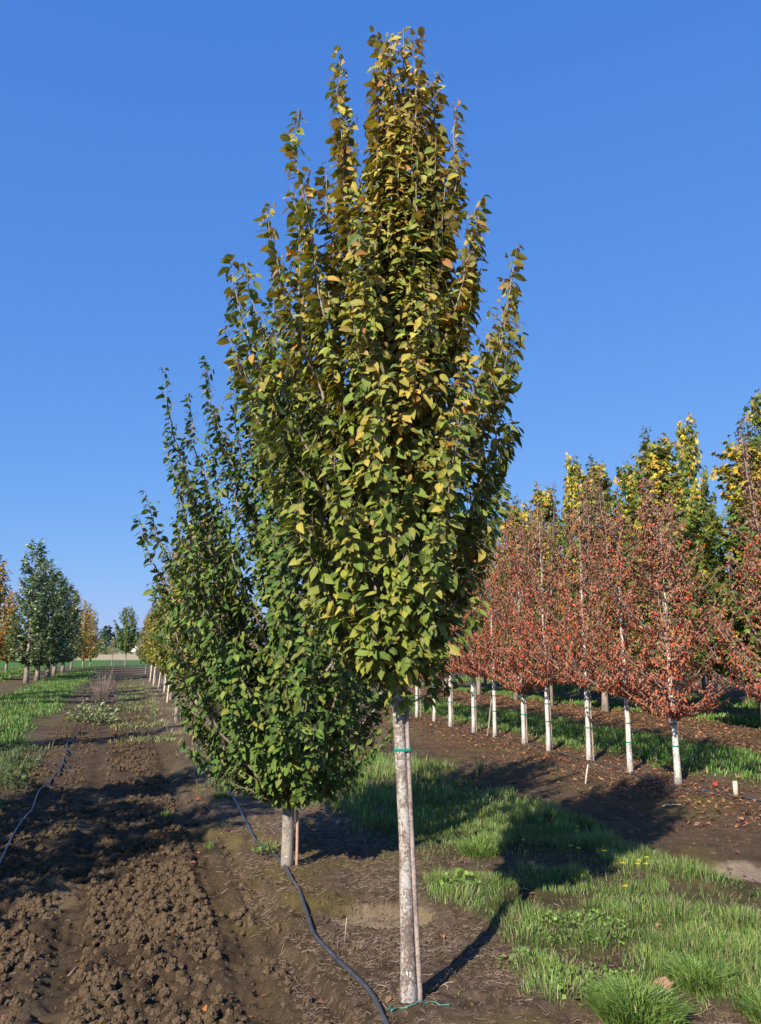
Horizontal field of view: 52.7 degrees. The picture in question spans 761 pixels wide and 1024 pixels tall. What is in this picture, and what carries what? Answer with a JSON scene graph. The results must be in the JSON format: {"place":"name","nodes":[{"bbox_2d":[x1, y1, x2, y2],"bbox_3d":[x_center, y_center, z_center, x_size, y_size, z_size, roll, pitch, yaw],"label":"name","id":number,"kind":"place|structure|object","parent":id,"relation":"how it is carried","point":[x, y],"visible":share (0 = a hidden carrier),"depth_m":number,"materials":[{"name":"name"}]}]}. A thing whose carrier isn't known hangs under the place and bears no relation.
{"place":"outdoors","nodes":[
{"label":"outdoors","id":0,"kind":"place"},
{"bbox_2d":[0,670,99,751],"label":"grass","id":1,"kind":"structure","parent":0,"point":[57,685],"depth_m":23.03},
{"bbox_2d":[26,744,726,1023],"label":"weeds","id":2,"kind":"object","parent":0,"point":[397,843],"visible":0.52,"depth_m":6.43,"materials":[{"name":"green plant"}]},
{"bbox_2d":[0,648,760,1023],"bbox_3d":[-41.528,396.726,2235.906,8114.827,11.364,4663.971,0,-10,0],"label":"ground","id":3,"kind":"structure","parent":0,"point":[658,830],"depth_m":5.73,"materials":[{"name":"soil"}]},
{"bbox_2d":[0,555,5,610],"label":"columnar tree","id":4,"kind":"object","parent":3,"relation":"on","point":[4,593],"visible":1,"depth_m":26.05,"materials":[{"name":"brown plant"}]},
{"bbox_2d":[0,792,10,808],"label":"leafy weed","id":5,"kind":"object","parent":3,"relation":"on","point":[1,800],"visible":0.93,"depth_m":7.71,"materials":[{"name":"green plant"}]},
{"bbox_2d":[0,560,19,661],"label":"columnar tree","id":6,"kind":"object","parent":3,"relation":"on","point":[4,633],"visible":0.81,"depth_m":40.73,"materials":[{"name":"brown plant"}]},
{"bbox_2d":[0,588,25,671],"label":"columnar tree","id":7,"kind":"object","parent":3,"relation":"on","point":[13,606],"visible":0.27,"depth_m":53.43,"materials":[{"name":"brown plant"}]},
{"bbox_2d":[0,755,37,788],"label":"leafy weed","id":8,"kind":"object","parent":3,"relation":"on","point":[12,770],"visible":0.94,"depth_m":9.16,"materials":[{"name":"green plant"}]},
{"bbox_2d":[0,742,39,766],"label":"leafy weed","id":9,"kind":"object","parent":3,"relation":"on","point":[10,751],"visible":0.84,"depth_m":10.86,"materials":[{"name":"green plant"}]},
{"bbox_2d":[0,666,52,681],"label":"grass","id":10,"kind":"structure","parent":3,"relation":"on","point":[17,671],"depth_m":52.64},
{"bbox_2d":[0,737,53,810],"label":"weeds","id":11,"kind":"object","parent":3,"relation":"on","point":[30,765],"visible":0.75,"depth_m":10.87,"materials":[{"name":"green plant"}]},
{"bbox_2d":[0,538,56,682],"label":"columnar tree","id":12,"kind":"object","parent":3,"relation":"on","point":[38,613],"visible":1,"depth_m":37.90,"materials":[{"name":"green plant"}]},
{"bbox_2d":[15,558,68,680],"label":"columnar tree","id":13,"kind":"object","parent":3,"relation":"on","point":[51,649],"visible":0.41,"depth_m":41.32,"materials":[{"name":"green plant"}]},
{"bbox_2d":[0,729,85,862],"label":"irrigation hose","id":14,"kind":"object","parent":3,"relation":"on","point":[11,837],"visible":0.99,"depth_m":8.29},
{"bbox_2d":[32,568,73,677],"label":"columnar tree","id":15,"kind":"object","parent":3,"relation":"on","point":[63,643],"visible":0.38,"depth_m":44.78,"materials":[{"name":"green plant"}]},
{"bbox_2d":[47,576,82,674],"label":"columnar tree","id":16,"kind":"object","parent":3,"relation":"on","point":[73,638],"visible":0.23,"depth_m":48.97,"materials":[{"name":"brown plant"}]},
{"bbox_2d":[55,583,84,672],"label":"columnar tree","id":17,"kind":"object","parent":3,"relation":"on","point":[75,652],"visible":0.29,"depth_m":53.99,"materials":[{"name":"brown plant"}]},
{"bbox_2d":[63,590,87,669],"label":"columnar tree","id":18,"kind":"object","parent":3,"relation":"on","point":[82,631],"visible":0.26,"depth_m":60.84,"materials":[{"name":"brown plant"}]},
{"bbox_2d":[78,600,98,667],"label":"columnar tree","id":19,"kind":"object","parent":3,"relation":"on","point":[89,653],"visible":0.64,"depth_m":69.02,"materials":[{"name":"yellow plant"}]},
{"bbox_2d":[85,609,102,666],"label":"columnar tree","id":20,"kind":"object","parent":3,"relation":"on","point":[95,654],"visible":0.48,"depth_m":74.51,"materials":[{"name":"yellow plant"}]},
{"bbox_2d":[66,701,122,724],"bbox_3d":[-6.595,4.634,17.673,1.286,0.576,1.309,0,-10,0],"label":"pale weed","id":21,"kind":"object","parent":3,"relation":"on","point":[92,717],"visible":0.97,"depth_m":17.61,"materials":[{"name":"green plant"}]},
{"bbox_2d":[79,675,122,710],"bbox_3d":[-7.611,4.920,20.956,1.124,1.164,1.195,0,-10,0],"label":"dry weed","id":22,"kind":"object","parent":3,"relation":"on","point":[102,698],"visible":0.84,"depth_m":20.91,"materials":[{"name":"brown plant"}]},
{"bbox_2d":[82,666,125,701],"bbox_3d":[-8.699,5.440,24.214,1.311,1.260,1.335,0,-10,0],"label":"dry weed","id":23,"kind":"object","parent":3,"relation":"on","point":[107,684],"visible":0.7,"depth_m":24.17,"materials":[{"name":"brown plant"}]},
{"bbox_2d":[0,711,213,831],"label":"soil clods","id":24,"kind":"object","parent":3,"relation":"on","point":[156,780],"visible":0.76,"depth_m":10.01,"materials":[{"name":"soil"}]},
{"bbox_2d":[109,638,115,665],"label":"young tree","id":25,"kind":"object","parent":3,"relation":"on","point":[114,647],"visible":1,"depth_m":78.13,"materials":[{"name":"green plant"}]},
{"bbox_2d":[112,605,140,665],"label":"columnar tree","id":26,"kind":"object","parent":3,"relation":"on","point":[124,640],"visible":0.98,"depth_m":76.37,"materials":[{"name":"green plant"}]},
{"bbox_2d":[108,676,175,742],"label":"weeds","id":27,"kind":"object","parent":3,"relation":"on","point":[137,707],"visible":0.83,"depth_m":21.25,"materials":[{"name":"green plant"}]},
{"bbox_2d":[133,611,150,676],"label":"hornbeam tree","id":28,"kind":"object","parent":3,"relation":"on","point":[137,653],"visible":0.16,"depth_m":46.48,"materials":[{"name":"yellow plant"}]},
{"bbox_2d":[137,610,156,678],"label":"hornbeam tree","id":29,"kind":"object","parent":3,"relation":"on","point":[143,655],"visible":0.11,"depth_m":42.19,"materials":[{"name":"green plant"}]},
{"bbox_2d":[139,602,157,683],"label":"hornbeam tree","id":30,"kind":"object","parent":3,"relation":"on","point":[143,649],"visible":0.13,"depth_m":36.61,"materials":[{"name":"green plant"}]},
{"bbox_2d":[146,620,173,689],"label":"hornbeam tree","id":31,"kind":"object","parent":3,"relation":"on","point":[155,658],"visible":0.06,"depth_m":31.13,"materials":[{"name":"green plant"}]},
{"bbox_2d":[158,809,172,816],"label":"grass tuft","id":32,"kind":"object","parent":3,"relation":"on","point":[167,813],"visible":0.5,"depth_m":7.81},
{"bbox_2d":[0,803,331,1023],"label":"soil clods","id":33,"kind":"object","parent":3,"relation":"on","point":[107,979],"visible":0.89,"depth_m":4.81,"materials":[{"name":"soil"}]},
{"bbox_2d":[4,625,328,647],"bbox_3d":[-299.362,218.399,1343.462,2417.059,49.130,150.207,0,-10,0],"label":"conifer line","id":34,"kind":"object","parent":3,"relation":"on","point":[107,635],"visible":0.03,"depth_m":1312.71,"materials":[{"name":"green plant"}]},
{"bbox_2d":[147,580,193,699],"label":"hornbeam tree","id":35,"kind":"object","parent":3,"relation":"on","point":[170,695],"visible":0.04,"depth_m":25.12,"materials":[{"name":"green plant"}]},
{"bbox_2d":[166,640,174,702],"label":"tree","id":36,"kind":"object","parent":3,"relation":"on","point":[168,693],"visible":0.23,"depth_m":23.56,"materials":[{"name":"white wood"}]},
{"bbox_2d":[144,537,204,720],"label":"hornbeam tree","id":37,"kind":"object","parent":3,"relation":"on","point":[154,651],"visible":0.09,"depth_m":18.04,"materials":[{"name":"green plant"}]},
{"bbox_2d":[148,504,241,744],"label":"hornbeam tree","id":38,"kind":"object","parent":3,"relation":"on","point":[154,644],"visible":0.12,"depth_m":13.25,"materials":[{"name":"green plant"}]},
{"bbox_2d":[145,681,248,795],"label":"weeds","id":39,"kind":"object","parent":3,"relation":"on","point":[169,723],"visible":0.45,"depth_m":16.61,"materials":[{"name":"green plant"}]},
{"bbox_2d":[203,841,215,849],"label":"grass tuft","id":40,"kind":"object","parent":3,"relation":"on","point":[209,846],"visible":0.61,"depth_m":6.52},
{"bbox_2d":[202,777,231,790],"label":"leafy weed","id":41,"kind":"object","parent":3,"relation":"on","point":[212,782],"visible":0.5,"depth_m":8.96,"materials":[{"name":"green plant"}]},
{"bbox_2d":[213,791,232,798],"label":"grass tuft","id":42,"kind":"object","parent":3,"relation":"on","point":[220,795],"visible":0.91,"depth_m":8.47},
{"bbox_2d":[251,836,280,854],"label":"leafy weed","id":43,"kind":"object","parent":3,"relation":"on","point":[266,845],"visible":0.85,"depth_m":6.07,"materials":[{"name":"green plant"}]},
{"bbox_2d":[131,244,414,866],"bbox_3d":[-0.703,0.239,6.126,2.180,5.130,2.236,8,-13,-39],"label":"hornbeam tree","id":44,"kind":"object","parent":3,"relation":"on","point":[270,745],"visible":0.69,"depth_m":5.65,"materials":[{"name":"green plant"}]},
{"bbox_2d":[184,725,388,1023],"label":"irrigation hose","id":45,"kind":"object","parent":3,"relation":"on","point":[343,965],"visible":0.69,"depth_m":4.17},
{"bbox_2d":[295,809,298,864],"bbox_3d":[-0.622,2.076,5.774,0.023,1.451,0.063,3,-11,-18],"label":"stake","id":46,"kind":"object","parent":3,"relation":"on","point":[297,837],"visible":0.25,"depth_m":5.70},
{"bbox_2d":[216,26,529,1002],"bbox_3d":[-0.013,-0.217,3.930,1.447,5.255,1.398,-10,-14,43],"label":"hornbeam tree","id":47,"kind":"object","parent":3,"relation":"on","point":[400,318],"visible":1,"depth_m":3.86,"materials":[{"name":"green plant"}]},
{"bbox_2d":[9,639,740,654],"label":"hedge","id":48,"kind":"object","parent":3,"relation":"on","point":[104,650],"visible":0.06,"depth_m":211.43,"materials":[{"name":"green plant"}]},
{"bbox_2d":[0,819,760,1023],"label":"soil clods","id":49,"kind":"object","parent":3,"relation":"on","point":[351,990],"visible":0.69,"depth_m":4.30,"materials":[{"name":"soil"}]},
{"bbox_2d":[0,723,760,1023],"bbox_3d":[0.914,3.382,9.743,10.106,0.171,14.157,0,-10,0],"label":"fallen leaves","id":50,"kind":"object","parent":3,"relation":"on","point":[500,996],"visible":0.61,"depth_m":5.45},
{"bbox_2d":[5,724,760,1023],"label":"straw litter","id":51,"kind":"object","parent":3,"relation":"on","point":[384,863],"visible":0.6,"depth_m":5.46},
{"bbox_2d":[403,686,422,1002],"bbox_3d":[0.148,1.461,3.620,0.101,1.901,0.028,-2,-10,10],"label":"stake","id":52,"kind":"object","parent":3,"relation":"on","point":[415,908],"visible":0.66,"depth_m":3.58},
{"bbox_2d":[413,539,420,716],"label":"red leaved tree","id":53,"kind":"object","parent":3,"relation":"on","point":[416,704],"depth_m":18.21,"materials":[{"name":"white plant"}]},
{"bbox_2d":[388,1000,449,1010],"bbox_3d":[0.170,2.203,3.439,0.281,0.033,0.042,2,-10,-10],"label":"tape scrap","id":54,"kind":"object","parent":3,"relation":"on","point":[425,1003],"visible":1,"depth_m":3.43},
{"bbox_2d":[420,591,469,720],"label":"red leaved tree","id":55,"kind":"object","parent":3,"relation":"on","point":[434,710],"visible":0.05,"depth_m":17.20,"materials":[{"name":"white plant"}]},
{"bbox_2d":[417,514,482,726],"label":"red leaved tree","id":56,"kind":"object","parent":3,"relation":"on","point":[450,702],"visible":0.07,"depth_m":16.17,"materials":[{"name":"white plant"}]},
{"bbox_2d":[451,672,452,724],"bbox_3d":[1.516,3.872,16.221,0.032,1.600,0.029,0,-10,0],"label":"stake","id":57,"kind":"object","parent":3,"relation":"on","point":[452,701],"visible":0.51,"depth_m":16.18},
{"bbox_2d":[437,868,480,888],"bbox_3d":[0.520,2.465,5.145,0.311,0.132,0.305,0,-10,0],"label":"leafy weed","id":58,"kind":"object","parent":3,"relation":"on","point":[458,879],"visible":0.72,"depth_m":5.16,"materials":[{"name":"green plant"}]},
{"bbox_2d":[196,779,739,1023],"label":"straw litter","id":59,"kind":"object","parent":3,"relation":"on","point":[433,923],"visible":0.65,"depth_m":4.43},
{"bbox_2d":[444,787,500,804],"bbox_3d":[0.961,2.922,7.916,0.620,0.226,0.660,0,-10,0],"label":"dock weed","id":60,"kind":"object","parent":3,"relation":"on","point":[468,794],"visible":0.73,"depth_m":7.87,"materials":[{"name":"green plant"}]},
{"bbox_2d":[474,677,476,731],"bbox_3d":[1.891,3.704,15.286,0.034,1.600,0.030,0,-10,0],"label":"stake","id":61,"kind":"object","parent":3,"relation":"on","point":[475,705],"visible":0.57,"depth_m":15.24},
{"bbox_2d":[439,515,513,732],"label":"red leaved tree","id":62,"kind":"object","parent":3,"relation":"on","point":[473,707],"visible":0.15,"depth_m":15.28,"materials":[{"name":"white plant"}]},
{"bbox_2d":[463,752,493,777],"bbox_3d":[1.231,3.216,9.765,0.397,0.339,0.422,0,-10,0],"label":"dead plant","id":63,"kind":"object","parent":3,"relation":"on","point":[481,767],"visible":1,"depth_m":9.77,"materials":[{"name":"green plant"}]},
{"bbox_2d":[453,531,505,694],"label":"maple tree","id":64,"kind":"object","parent":3,"relation":"on","point":[478,690],"visible":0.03,"depth_m":27.39,"materials":[{"name":"brown plant"}]},
{"bbox_2d":[455,831,507,858],"bbox_3d":[0.787,2.641,6.077,0.508,0.161,0.470,0,-10,0],"label":"grass tuft","id":65,"kind":"object","parent":3,"relation":"on","point":[471,847],"visible":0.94,"depth_m":6.07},
{"bbox_2d":[487,694,491,735],"bbox_3d":[2.133,3.699,14.831,0.260,1.454,0.028,5,-11,-25],"label":"stake","id":66,"kind":"object","parent":3,"relation":"on","point":[489,716],"visible":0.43,"depth_m":14.77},
{"bbox_2d":[450,530,533,736],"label":"red leaved tree","id":67,"kind":"object","parent":3,"relation":"on","point":[484,672],"visible":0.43,"depth_m":14.53,"materials":[{"name":"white plant"}]},
{"bbox_2d":[482,502,532,699],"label":"maple tree","id":68,"kind":"object","parent":3,"relation":"on","point":[515,694],"visible":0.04,"depth_m":25.41,"materials":[{"name":"brown plant"}]},
{"bbox_2d":[510,496,520,539],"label":"slim sapling","id":69,"kind":"object","parent":3,"relation":"on","point":[515,498],"visible":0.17,"depth_m":28.00,"materials":[{"name":"green plant"}]},
{"bbox_2d":[474,498,566,743],"bbox_3d":[2.472,1.951,13.712,1.534,4.615,1.797,4,-11,-19],"label":"red leaved tree","id":70,"kind":"object","parent":3,"relation":"on","point":[519,686],"visible":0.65,"depth_m":13.65,"materials":[{"name":"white plant"}]},
{"bbox_2d":[496,945,544,968],"bbox_3d":[0.723,2.300,3.973,0.262,0.100,0.266,0,-10,0],"label":"clover patch","id":71,"kind":"object","parent":3,"relation":"on","point":[519,949],"visible":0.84,"depth_m":3.98,"materials":[{"name":"green plant"}]},
{"bbox_2d":[508,501,536,679],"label":"maple tree","id":72,"kind":"object","parent":3,"relation":"on","point":[525,512],"visible":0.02,"depth_m":30.19,"materials":[{"name":"yellow plant"}]},
{"bbox_2d":[524,675,527,742],"bbox_3d":[2.540,3.369,13.416,0.033,1.600,0.029,0,-10,0],"label":"stake","id":73,"kind":"object","parent":3,"relation":"on","point":[526,715],"visible":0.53,"depth_m":13.38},
{"bbox_2d":[490,480,593,751],"bbox_3d":[2.723,1.708,12.666,1.639,4.691,1.655,8,-13,-39],"label":"red leaved tree","id":74,"kind":"object","parent":3,"relation":"on","point":[539,540],"visible":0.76,"depth_m":12.69,"materials":[{"name":"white plant"}]},
{"bbox_2d":[506,485,587,705],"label":"maple tree","id":75,"kind":"object","parent":3,"relation":"on","point":[547,504],"visible":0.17,"depth_m":22.89,"materials":[{"name":"brown plant"}]},
{"bbox_2d":[547,665,552,749],"bbox_3d":[2.753,3.200,12.472,0.036,1.600,0.029,0,-10,0],"label":"stake","id":76,"kind":"object","parent":3,"relation":"on","point":[550,715],"visible":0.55,"depth_m":12.44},
{"bbox_2d":[359,701,760,829],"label":"fallen leaves","id":77,"kind":"object","parent":3,"relation":"on","point":[654,787],"visible":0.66,"depth_m":10.14,"materials":[{"name":"brown plant"}]},
{"bbox_2d":[371,688,760,751],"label":"fallen leaves","id":78,"kind":"object","parent":3,"relation":"on","point":[594,713],"visible":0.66,"depth_m":17.84,"materials":[{"name":"brown plant"}]},
{"bbox_2d":[557,452,587,697],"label":"maple tree","id":79,"kind":"object","parent":3,"relation":"on","point":[572,483],"visible":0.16,"depth_m":27.07,"materials":[{"name":"yellow plant"}]},
{"bbox_2d":[523,906,631,951],"bbox_3d":[1.118,2.358,4.402,0.620,0.114,0.625,0,-10,0],"label":"clover patch","id":80,"kind":"object","parent":3,"relation":"on","point":[590,914],"visible":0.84,"depth_m":4.37,"materials":[{"name":"green plant"}]},
{"bbox_2d":[527,462,638,760],"bbox_3d":[3.043,1.541,11.690,1.632,4.684,1.560,-3,-11,15],"label":"red leaved tree","id":81,"kind":"object","parent":3,"relation":"on","point":[581,556],"visible":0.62,"depth_m":11.60,"materials":[{"name":"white plant"}]},
{"bbox_2d":[419,715,760,800],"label":"irrigation hose","id":82,"kind":"object","parent":3,"relation":"on","point":[619,768],"visible":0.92,"depth_m":10.08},
{"bbox_2d":[586,454,594,472],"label":"slim sapling","id":83,"kind":"object","parent":3,"relation":"on","point":[590,459],"visible":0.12,"depth_m":26.22,"materials":[{"name":"green plant"}]},
{"bbox_2d":[588,661,593,760],"bbox_3d":[3.114,2.999,11.349,0.036,1.600,0.029,0,-10,0],"label":"stake","id":84,"kind":"object","parent":3,"relation":"on","point":[591,721],"visible":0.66,"depth_m":11.32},
{"bbox_2d":[541,958,642,1005],"bbox_3d":[1.028,2.250,3.685,0.511,0.103,0.509,0,-10,0],"label":"clover patch","id":85,"kind":"object","parent":3,"relation":"on","point":[586,973],"visible":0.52,"depth_m":3.73,"materials":[{"name":"green plant"}]},
{"bbox_2d":[556,461,638,711],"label":"maple tree","id":86,"kind":"object","parent":3,"relation":"on","point":[604,701],"visible":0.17,"depth_m":20.64,"materials":[{"name":"green plant"}]},
{"bbox_2d":[554,484,693,773],"bbox_3d":[3.268,1.600,10.482,1.736,4.122,1.681,2,-10,-11],"label":"red leaved tree","id":87,"kind":"object","parent":3,"relation":"on","point":[606,680],"visible":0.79,"depth_m":10.44,"materials":[{"name":"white plant"}]},
{"bbox_2d":[602,461,659,702],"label":"maple tree","id":88,"kind":"object","parent":3,"relation":"on","point":[625,481],"visible":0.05,"depth_m":23.98,"materials":[{"name":"yellow plant"}]},
{"bbox_2d":[572,965,704,1023],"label":"grass tuft","id":89,"kind":"object","parent":3,"relation":"on","point":[634,1001],"visible":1,"depth_m":3.36,"materials":[{"name":"plant"}]},
{"bbox_2d":[639,424,662,696],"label":"slim sapling","id":90,"kind":"object","parent":3,"relation":"on","point":[643,433],"visible":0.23,"depth_m":23.24,"materials":[{"name":"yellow plant"}]},
{"bbox_2d":[651,977,673,996],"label":"maple leaf","id":91,"kind":"object","parent":3,"relation":"on","point":[666,979],"visible":0.48,"depth_m":3.57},
{"bbox_2d":[608,433,719,722],"bbox_3d":[6.747,1.559,17.904,2.762,6.967,2.745,3,-11,-19],"label":"maple tree","id":92,"kind":"object","parent":3,"relation":"on","point":[658,463],"visible":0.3,"depth_m":17.87,"materials":[{"name":"green plant"}]},
{"bbox_2d":[589,463,752,784],"bbox_3d":[3.645,1.459,9.816,1.753,4.214,2.054,2,-10,-12],"label":"red leaved tree","id":93,"kind":"object","parent":3,"relation":"on","point":[665,703],"visible":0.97,"depth_m":9.65,"materials":[{"name":"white plant"}]},
{"bbox_2d":[649,947,743,995],"bbox_3d":[1.507,2.205,3.672,0.500,0.120,0.460,0,-10,0],"label":"grass tuft","id":94,"kind":"object","parent":3,"relation":"on","point":[697,968],"visible":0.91,"depth_m":3.64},
{"bbox_2d":[671,412,727,711],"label":"maple tree","id":95,"kind":"object","parent":3,"relation":"on","point":[693,492],"visible":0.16,"depth_m":21.25,"materials":[{"name":"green plant"}]},
{"bbox_2d":[693,539,736,695],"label":"shade tree","id":96,"kind":"object","parent":3,"relation":"on","point":[710,676],"visible":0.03,"depth_m":26.00,"materials":[{"name":"green plant"}]},
{"bbox_2d":[683,435,760,707],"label":"maple tree","id":97,"kind":"object","parent":3,"relation":"on","point":[716,527],"visible":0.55,"depth_m":15.51,"materials":[{"name":"green plant"}]},
{"bbox_2d":[696,423,760,701],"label":"red leaved tree","id":98,"kind":"object","parent":3,"relation":"on","point":[750,525],"visible":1,"depth_m":8.67,"materials":[{"name":"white plant"}]},
{"bbox_2d":[733,781,737,794],"bbox_3d":[4.000,3.130,8.653,0.052,0.190,0.052,4,-11,-22],"label":"wooden peg","id":99,"kind":"object","parent":3,"relation":"on","point":[735,788],"visible":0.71,"depth_m":8.64,"materials":[{"name":"white wood"}]},
{"bbox_2d":[736,414,749,495],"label":"slim sapling","id":100,"kind":"object","parent":3,"relation":"on","point":[742,427],"visible":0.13,"depth_m":21.93,"materials":[{"name":"green plant"}]},
{"bbox_2d":[727,388,760,609],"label":"maple tree","id":101,"kind":"object","parent":3,"relation":"on","point":[755,419],"visible":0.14,"depth_m":19.04,"materials":[{"name":"green plant"}]},
{"bbox_2d":[727,979,760,1023],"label":"grass tuft","id":102,"kind":"object","parent":3,"relation":"on","point":[752,1012],"visible":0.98,"depth_m":3.41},
{"bbox_2d":[0,0,760,646],"label":"sky","id":103,"kind":"structure","parent":0,"point":[618,142],"materials":[{"name":"blue"}]},
{"bbox_2d":[304,750,621,836],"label":"grass","id":104,"kind":"structure","parent":0,"point":[374,795],"depth_m":7.78,"materials":[{"name":"plant"}]},
{"bbox_2d":[352,692,760,783],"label":"grass","id":105,"kind":"structure","parent":0,"point":[745,756],"depth_m":12.94,"materials":[{"name":"plant"}]},
{"bbox_2d":[413,796,760,1011],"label":"grass","id":106,"kind":"structure","parent":0,"point":[609,839],"depth_m":4.72,"materials":[{"name":"plant"}]},
{"bbox_2d":[421,682,760,728],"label":"grass","id":107,"kind":"structure","parent":0,"point":[724,715],"depth_m":21.13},
{"bbox_2d":[441,675,760,710],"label":"grass","id":108,"kind":"structure","parent":0,"point":[698,698],"depth_m":24.59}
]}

